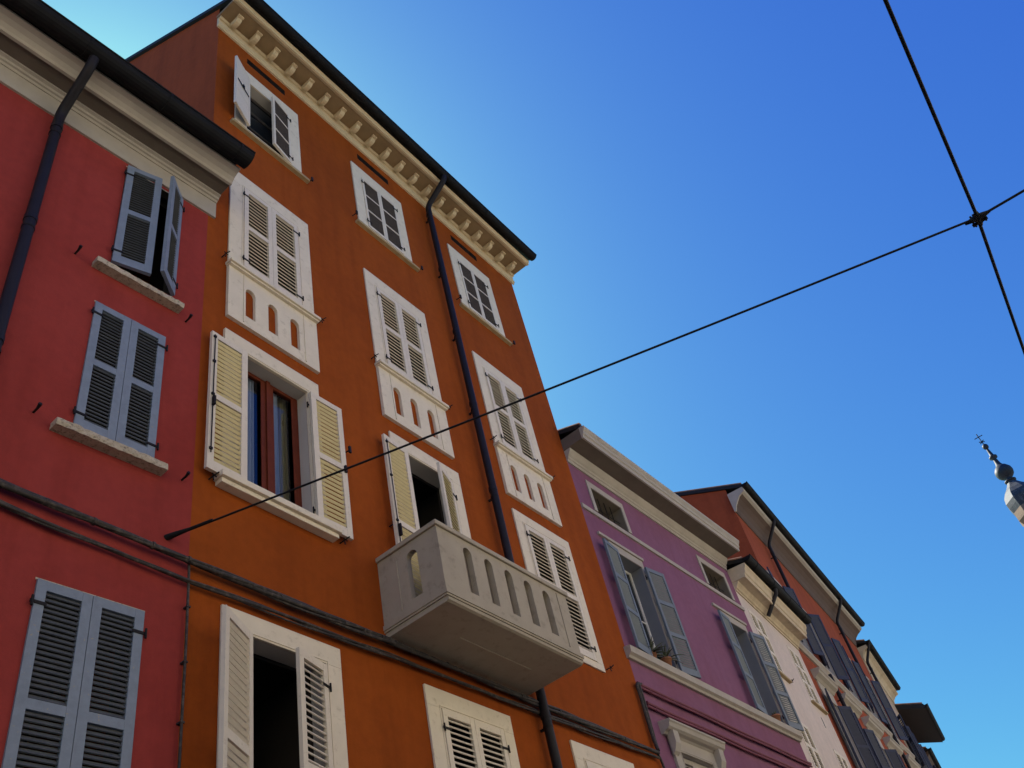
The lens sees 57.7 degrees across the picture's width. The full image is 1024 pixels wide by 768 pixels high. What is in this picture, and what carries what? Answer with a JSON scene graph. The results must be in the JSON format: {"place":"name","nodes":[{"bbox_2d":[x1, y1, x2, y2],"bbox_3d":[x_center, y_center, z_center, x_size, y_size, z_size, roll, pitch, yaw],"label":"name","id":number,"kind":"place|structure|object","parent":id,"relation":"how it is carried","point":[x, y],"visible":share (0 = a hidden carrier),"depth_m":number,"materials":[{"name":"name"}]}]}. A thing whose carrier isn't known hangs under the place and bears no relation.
{"place":"outdoors","nodes":[
{"label":"outdoors","id":0,"kind":"place"},
{"bbox_2d":[42,0,1023,767],"label":"sky","id":1,"kind":"structure","parent":0,"point":[670,169],"materials":[{"name":"blue"}]},
{"bbox_2d":[771,711,780,720],"bbox_3d":[5.479,6.941,19.317,0.230,0.256,0.238,-35,-47,20],"label":"potted plant","id":2,"kind":"object","parent":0,"point":[777,716],"visible":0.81,"depth_m":19.25,"materials":[{"name":"orange plant"}]},
{"label":"ground","id":3,"kind":"structure","parent":0,"visible":0},
{"bbox_2d":[0,0,255,767],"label":"town house","id":4,"kind":"structure","parent":3,"relation":"on","point":[118,172],"depth_m":9.31,"materials":[{"name":"red paint"}]},
{"bbox_2d":[1,577,147,767],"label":"window","id":5,"kind":"structure","parent":4,"relation":"in","point":[69,630],"depth_m":7.21,"materials":[{"name":"grey paint"}]},
{"bbox_2d":[49,300,167,475],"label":"window","id":6,"kind":"structure","parent":4,"relation":"in","point":[128,434],"depth_m":9.41,"materials":[{"name":"grey paint"}]},
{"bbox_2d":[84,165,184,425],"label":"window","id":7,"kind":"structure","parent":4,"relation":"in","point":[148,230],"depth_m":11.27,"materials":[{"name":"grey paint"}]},
{"bbox_2d":[176,564,190,767],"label":"cable conduit","id":8,"kind":"object","parent":4,"relation":"attached to","point":[181,722],"visible":1,"depth_m":7.93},
{"bbox_2d":[164,189,1023,539],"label":"span wire","id":9,"kind":"object","parent":4,"relation":"attached to","point":[172,535],"visible":1,"depth_m":8.26,"materials":[{"name":"black metal"}]},
{"bbox_2d":[883,0,1023,353],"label":"overhead wire","id":10,"kind":"object","parent":9,"relation":"attached to","point":[920,83],"visible":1,"depth_m":7.30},
{"bbox_2d":[965,211,990,226],"bbox_3d":[3.949,-1.406,7.883,0.185,0.072,0.169,-3,-45,-13],"label":"wire clamp","id":11,"kind":"object","parent":9,"relation":"attached to","point":[980,218],"visible":1,"depth_m":7.87,"materials":[{"name":"black metal"}]},
{"bbox_2d":[23,0,661,767],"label":"town house","id":12,"kind":"structure","parent":3,"relation":"on","point":[365,260],"depth_m":12.74,"materials":[{"name":"orange paint"}]},
{"bbox_2d":[230,55,309,183],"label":"window","id":13,"kind":"structure","parent":12,"relation":"in","point":[277,132],"depth_m":16.11,"materials":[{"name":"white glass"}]},
{"bbox_2d":[225,172,320,373],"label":"window","id":14,"kind":"structure","parent":12,"relation":"in","point":[259,259],"depth_m":13.13,"materials":[{"name":"white paint"}]},
{"bbox_2d":[204,328,352,542],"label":"window","id":15,"kind":"structure","parent":12,"relation":"in","point":[259,453],"depth_m":11.07,"materials":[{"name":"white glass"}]},
{"bbox_2d":[216,604,348,767],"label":"window","id":16,"kind":"structure","parent":12,"relation":"in","point":[264,720],"depth_m":9.01,"materials":[{"name":"white paint"}]},
{"bbox_2d":[0,478,659,754],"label":"cable bundle","id":17,"kind":"object","parent":12,"relation":"attached to","point":[289,601],"visible":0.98,"depth_m":9.44,"materials":[{"name":"black rubber"}]},
{"bbox_2d":[0,499,659,759],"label":"cable bundle","id":18,"kind":"object","parent":12,"relation":"attached to","point":[68,532],"visible":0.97,"depth_m":9.32,"materials":[{"name":"black rubber"}]},
{"bbox_2d":[350,161,419,271],"bbox_3d":[-2.508,-3.299,18.026,0.095,2.180,1.660,-35,-47,20],"label":"window","id":19,"kind":"structure","parent":12,"relation":"in","point":[380,214],"depth_m":17.88,"materials":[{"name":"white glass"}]},
{"bbox_2d":[363,268,454,459],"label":"window","id":20,"kind":"structure","parent":12,"relation":"in","point":[395,363],"depth_m":14.94,"materials":[{"name":"white paint"}]},
{"bbox_2d":[381,431,470,596],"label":"window","id":21,"kind":"structure","parent":12,"relation":"in","point":[418,503],"depth_m":13.10,"materials":[{"name":"white paint"}]},
{"bbox_2d":[423,684,519,767],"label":"window","id":22,"kind":"structure","parent":12,"relation":"in","point":[452,745],"depth_m":10.77,"materials":[{"name":"white paint"}]},
{"bbox_2d":[447,243,512,345],"bbox_3d":[-0.734,-1.951,19.882,0.095,2.180,1.660,-35,-47,20],"label":"window","id":23,"kind":"structure","parent":12,"relation":"in","point":[475,289],"depth_m":19.74,"materials":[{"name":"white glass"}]},
{"bbox_2d":[471,351,561,527],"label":"window","id":24,"kind":"structure","parent":12,"relation":"in","point":[507,444],"depth_m":16.75,"materials":[{"name":"white paint"}]},
{"bbox_2d":[511,508,605,672],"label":"window","id":25,"kind":"structure","parent":12,"relation":"in","point":[539,560],"depth_m":15.04,"materials":[{"name":"white paint"}]},
{"bbox_2d":[569,740,633,767],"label":"window","id":26,"kind":"structure","parent":12,"relation":"in","point":[584,756],"depth_m":12.61,"materials":[{"name":"white paint"}]},
{"bbox_2d":[635,682,664,767],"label":"drainpipe","id":27,"kind":"object","parent":12,"relation":"attached to","point":[644,708],"visible":1,"depth_m":14.59,"materials":[{"name":"grey metal"}]},
{"bbox_2d":[557,423,809,767],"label":"town house","id":28,"kind":"structure","parent":3,"relation":"on","point":[663,552],"depth_m":18.68,"materials":[{"name":"purple paint"}]},
{"bbox_2d":[585,480,631,533],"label":"window","id":29,"kind":"structure","parent":28,"relation":"in","point":[589,485],"depth_m":18.90,"materials":[{"name":"white wood"}]},
{"bbox_2d":[597,531,700,678],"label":"window","id":30,"kind":"structure","parent":28,"relation":"in","point":[626,587],"depth_m":17.34,"materials":[{"name":"grey wood"}]},
{"bbox_2d":[649,636,669,658],"bbox_3d":[2.454,4.691,16.321,0.724,0.423,0.700,-35,-47,20],"label":"potted plant","id":31,"kind":"object","parent":28,"relation":"on","point":[655,652],"visible":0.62,"depth_m":16.22,"materials":[{"name":"green plant"}]},
{"bbox_2d":[657,645,682,665],"bbox_3d":[2.762,4.867,16.579,0.713,0.414,0.630,-35,-47,20],"label":"potted plant","id":32,"kind":"object","parent":28,"relation":"on","point":[665,660],"visible":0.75,"depth_m":16.48,"materials":[{"name":"green plant"}]},
{"bbox_2d":[658,718,725,767],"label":"window","id":33,"kind":"structure","parent":28,"relation":"in","point":[683,739],"depth_m":15.22,"materials":[{"name":"beige glass"}]},
{"bbox_2d":[696,555,734,600],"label":"window","id":34,"kind":"structure","parent":28,"relation":"in","point":[700,560],"depth_m":21.72,"materials":[{"name":"white wood"}]},
{"bbox_2d":[646,701,795,767],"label":"cable conduit","id":35,"kind":"object","parent":28,"relation":"attached to","point":[678,718],"visible":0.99,"depth_m":16.30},
{"bbox_2d":[636,681,812,767],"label":"cable conduit","id":36,"kind":"object","parent":28,"relation":"attached to","point":[658,694],"visible":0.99,"depth_m":16.79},
{"bbox_2d":[711,602,803,731],"bbox_3d":[5.259,6.068,20.027,0.196,2.550,2.120,-37,-48,21],"label":"window","id":37,"kind":"structure","parent":28,"relation":"in","point":[727,618],"depth_m":20.08,"materials":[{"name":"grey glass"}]},
{"bbox_2d":[726,554,851,767],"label":"town house","id":38,"kind":"structure","parent":3,"relation":"on","point":[778,616],"depth_m":22.91,"materials":[{"name":"white paint"}]},
{"bbox_2d":[747,608,791,683],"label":"window","id":39,"kind":"structure","parent":38,"relation":"in","point":[756,621],"depth_m":22.24,"materials":[{"name":"white paint"}]},
{"bbox_2d":[787,646,828,714],"bbox_3d":[7.590,7.607,23.947,0.111,1.640,1.140,-32,-46,16],"label":"window","id":40,"kind":"structure","parent":38,"relation":"in","point":[795,657],"depth_m":23.90,"materials":[{"name":"white paint"}]},
{"bbox_2d":[795,719,824,767],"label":"window","id":41,"kind":"structure","parent":38,"relation":"in","point":[813,751],"depth_m":20.43,"materials":[{"name":"white paint"}]},
{"bbox_2d":[833,749,848,767],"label":"window","id":42,"kind":"structure","parent":38,"relation":"in","point":[839,757],"depth_m":22.39,"materials":[{"name":"white paint"}]},
{"bbox_2d":[674,481,920,767],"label":"town house","id":43,"kind":"structure","parent":3,"relation":"on","point":[867,726],"depth_m":29.51,"materials":[{"name":"red paint"}]},
{"bbox_2d":[766,566,824,656],"bbox_3d":[8.212,6.668,27.271,0.246,2.420,1.961,-34,-47,18],"label":"window","id":44,"kind":"structure","parent":43,"relation":"in","point":[812,640],"depth_m":27.32,"materials":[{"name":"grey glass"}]},
{"bbox_2d":[803,609,849,679],"bbox_3d":[9.510,7.885,28.862,0.287,2.420,1.925,-34,-47,19],"label":"window","id":45,"kind":"structure","parent":43,"relation":"in","point":[831,654],"depth_m":29.20,"materials":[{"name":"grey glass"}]},
{"bbox_2d":[810,667,879,767],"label":"window","id":46,"kind":"structure","parent":43,"relation":"in","point":[827,686],"depth_m":25.11,"materials":[{"name":"grey glass"}]},
{"bbox_2d":[831,638,869,703],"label":"window","id":47,"kind":"structure","parent":43,"relation":"in","point":[842,655],"depth_m":30.75,"materials":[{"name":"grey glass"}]},
{"bbox_2d":[837,692,890,767],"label":"window","id":48,"kind":"structure","parent":43,"relation":"in","point":[876,749],"depth_m":26.98,"materials":[{"name":"grey glass"}]},
{"bbox_2d":[842,645,887,723],"bbox_3d":[12.092,10.368,32.088,0.195,2.420,1.972,-31,-46,15],"label":"window","id":49,"kind":"structure","parent":43,"relation":"in","point":[856,665],"depth_m":32.25,"materials":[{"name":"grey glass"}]},
{"bbox_2d":[861,715,904,767],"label":"window","id":50,"kind":"structure","parent":43,"relation":"in","point":[892,755],"depth_m":28.77,"materials":[{"name":"grey glass"}]},
{"bbox_2d":[866,676,908,740],"bbox_3d":[13.447,11.715,33.825,0.226,2.420,1.601,-39,-48,22],"label":"window","id":51,"kind":"structure","parent":43,"relation":"in","point":[883,698],"depth_m":34.07,"materials":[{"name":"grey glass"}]},
{"bbox_2d":[882,736,906,767],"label":"window","id":52,"kind":"structure","parent":43,"relation":"in","point":[890,743],"depth_m":30.15,"materials":[{"name":"beige glass"}]},
{"bbox_2d":[901,754,920,767],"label":"window","id":53,"kind":"structure","parent":43,"relation":"in","point":[913,764],"depth_m":31.87,"materials":[{"name":"beige glass"}]},
{"bbox_2d":[856,639,932,767],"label":"town house","id":54,"kind":"structure","parent":3,"relation":"on","point":[878,669],"depth_m":37.53,"materials":[{"name":"beige paint"}]},
{"bbox_2d":[897,714,929,767],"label":"window","id":55,"kind":"structure","parent":54,"relation":"in","point":[919,754],"depth_m":35.47,"materials":[{"name":"grey glass"}]},
{"bbox_2d":[912,733,932,767],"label":"window","id":56,"kind":"structure","parent":54,"relation":"in","point":[920,746],"depth_m":37.89,"materials":[{"name":"grey glass"}]},
{"bbox_2d":[894,702,944,767],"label":"town house","id":57,"kind":"structure","parent":3,"relation":"on","point":[919,719],"depth_m":41.81,"materials":[{"name":"paint"}]},
{"bbox_2d":[923,746,940,767],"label":"town house","id":58,"kind":"structure","parent":3,"relation":"on","point":[931,756],"depth_m":44.53,"materials":[{"name":"paint"}]},
{"label":"road","id":59,"kind":"structure","parent":0,"visible":0},
{"bbox_2d":[975,434,1023,526],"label":"church tower","id":60,"kind":"structure","parent":59,"relation":"on","point":[1014,497],"depth_m":67.76,"materials":[{"name":"grey metal"}]}
]}

